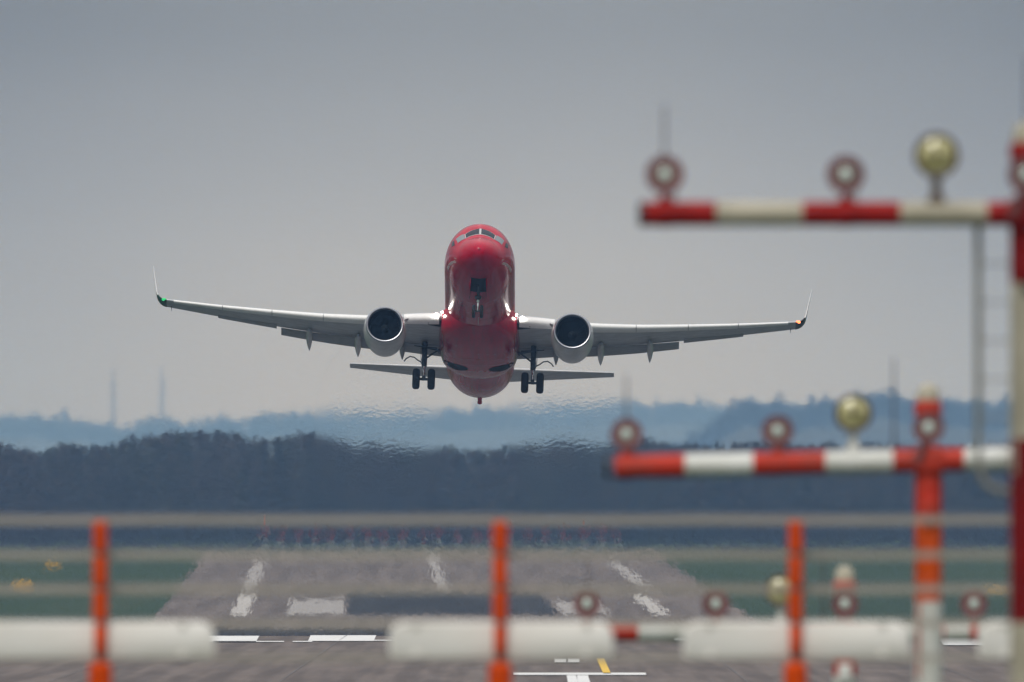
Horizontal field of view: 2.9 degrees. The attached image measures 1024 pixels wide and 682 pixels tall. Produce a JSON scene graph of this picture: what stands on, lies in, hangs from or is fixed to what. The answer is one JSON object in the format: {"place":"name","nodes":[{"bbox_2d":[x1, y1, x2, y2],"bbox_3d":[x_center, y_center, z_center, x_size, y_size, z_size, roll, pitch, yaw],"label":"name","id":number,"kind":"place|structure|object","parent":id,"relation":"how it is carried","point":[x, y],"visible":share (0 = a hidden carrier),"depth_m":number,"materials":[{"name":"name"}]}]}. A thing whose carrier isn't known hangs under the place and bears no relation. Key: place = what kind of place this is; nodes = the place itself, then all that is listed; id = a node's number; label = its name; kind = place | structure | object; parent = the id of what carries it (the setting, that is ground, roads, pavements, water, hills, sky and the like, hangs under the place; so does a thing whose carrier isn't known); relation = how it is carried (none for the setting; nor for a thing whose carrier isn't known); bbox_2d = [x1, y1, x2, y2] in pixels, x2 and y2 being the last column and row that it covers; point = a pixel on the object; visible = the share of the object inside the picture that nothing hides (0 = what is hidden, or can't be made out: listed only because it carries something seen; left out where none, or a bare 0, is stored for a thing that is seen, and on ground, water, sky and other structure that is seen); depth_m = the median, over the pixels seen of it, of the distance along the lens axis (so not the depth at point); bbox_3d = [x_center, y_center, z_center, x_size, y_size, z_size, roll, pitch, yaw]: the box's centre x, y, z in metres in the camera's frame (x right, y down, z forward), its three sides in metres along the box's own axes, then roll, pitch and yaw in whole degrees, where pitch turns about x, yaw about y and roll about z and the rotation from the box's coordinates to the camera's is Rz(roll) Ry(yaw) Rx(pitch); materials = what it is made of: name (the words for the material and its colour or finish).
{"place":"outdoors","nodes":[
{"label":"outdoors","id":0,"kind":"place"},
{"bbox_2d":[314,346,443,515],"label":"exhaust shimmer","id":1,"kind":"object","parent":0,"point":[378,438],"visible":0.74,"depth_m":1199.75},
{"bbox_2d":[153,224,811,403],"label":"airliner","id":2,"kind":"object","parent":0,"point":[479,335],"visible":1,"depth_m":1101.14,"materials":[{"name":"red metal"}]},
{"bbox_2d":[0,636,1009,681],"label":"pavement","id":3,"kind":"structure","parent":0,"point":[443,671],"depth_m":717.46,"materials":[{"name":"grey asphalt"}]},
{"bbox_2d":[215,636,258,641],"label":"threshold marking","id":4,"kind":"object","parent":3,"relation":"on","point":[235,638],"visible":0.4,"depth_m":881.67,"materials":[{"name":"white paint"}]},
{"bbox_2d":[215,641,283,641],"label":"thin marking","id":5,"kind":"object","parent":3,"relation":"on","point":[251,641],"visible":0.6,"depth_m":861.30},
{"bbox_2d":[308,635,375,640],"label":"threshold marking","id":6,"kind":"object","parent":3,"relation":"on","point":[339,637],"visible":1,"depth_m":882.41,"materials":[{"name":"white paint"}]},
{"bbox_2d":[50,632,979,681],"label":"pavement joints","id":7,"kind":"object","parent":3,"relation":"on","point":[388,645],"visible":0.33,"depth_m":840.09,"materials":[{"name":"grey paint"}]},
{"bbox_2d":[567,675,577,681],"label":"marking","id":8,"kind":"object","parent":3,"relation":"on","point":[571,678],"visible":1,"depth_m":670.28,"materials":[{"name":"white paint"}]},
{"bbox_2d":[514,673,645,674],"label":"crossing line","id":9,"kind":"object","parent":3,"relation":"on","point":[579,673],"visible":1,"depth_m":688.87,"materials":[{"name":"paint"}]},
{"bbox_2d":[576,675,589,681],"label":"marking","id":10,"kind":"object","parent":3,"relation":"on","point":[582,678],"visible":1,"depth_m":670.28,"materials":[{"name":"white paint"}]},
{"bbox_2d":[597,659,610,672],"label":"yellow line","id":11,"kind":"object","parent":3,"relation":"on","point":[604,667],"visible":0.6,"depth_m":722.23,"materials":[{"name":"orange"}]},
{"bbox_2d":[942,642,977,644],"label":"threshold marking","id":12,"kind":"object","parent":3,"relation":"on","point":[960,643],"visible":0.2,"depth_m":848.23,"materials":[{"name":"white paint"}]},
{"bbox_2d":[505,355,634,515],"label":"exhaust shimmer","id":13,"kind":"object","parent":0,"point":[560,445],"visible":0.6,"depth_m":1199.75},
{"bbox_3d":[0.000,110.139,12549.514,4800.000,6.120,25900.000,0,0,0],"label":"ground","id":14,"kind":"structure","parent":0,"visible":0},
{"bbox_2d":[0,515,1009,681],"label":"wire fence","id":15,"kind":"object","parent":14,"relation":"on","point":[499,669],"visible":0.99,"depth_m":163.99,"materials":[{"name":"grey"}]},
{"bbox_2d":[0,622,214,658],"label":"marker board","id":16,"kind":"object","parent":15,"relation":"attached to","point":[168,640],"visible":1,"depth_m":163.90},
{"bbox_2d":[389,622,613,658],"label":"marker board","id":17,"kind":"object","parent":15,"relation":"attached to","point":[442,640],"visible":1,"depth_m":163.90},
{"bbox_2d":[683,622,909,658],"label":"marker board","id":18,"kind":"object","parent":15,"relation":"attached to","point":[723,640],"visible":1,"depth_m":163.90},
{"bbox_2d":[978,622,1009,658],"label":"marker board","id":19,"kind":"object","parent":15,"relation":"attached to","point":[993,640],"visible":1,"depth_m":163.90,"materials":[{"name":"white"}]},
{"bbox_2d":[0,525,1009,635],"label":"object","id":20,"kind":"object","parent":14,"relation":"on","point":[282,606],"visible":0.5,"depth_m":1184.93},
{"bbox_2d":[0,0,1023,524],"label":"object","id":21,"kind":"object","parent":14,"relation":"on","point":[344,156],"visible":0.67,"depth_m":2480.20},
{"bbox_2d":[573,539,987,681],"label":"approach light mast","id":22,"kind":"object","parent":14,"relation":"on","point":[586,606],"visible":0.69,"depth_m":208.91,"materials":[{"name":"red"}]},
{"bbox_2d":[604,358,1009,681],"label":"approach light mast","id":23,"kind":"object","parent":14,"relation":"on","point":[927,462],"visible":0.98,"depth_m":178.42,"materials":[{"name":"red metal"}]},
{"bbox_2d":[638,104,1023,681],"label":"approach light mast","id":24,"kind":"object","parent":14,"relation":"on","point":[936,156],"visible":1,"depth_m":148.94,"materials":[{"name":"red metal"}]}
]}

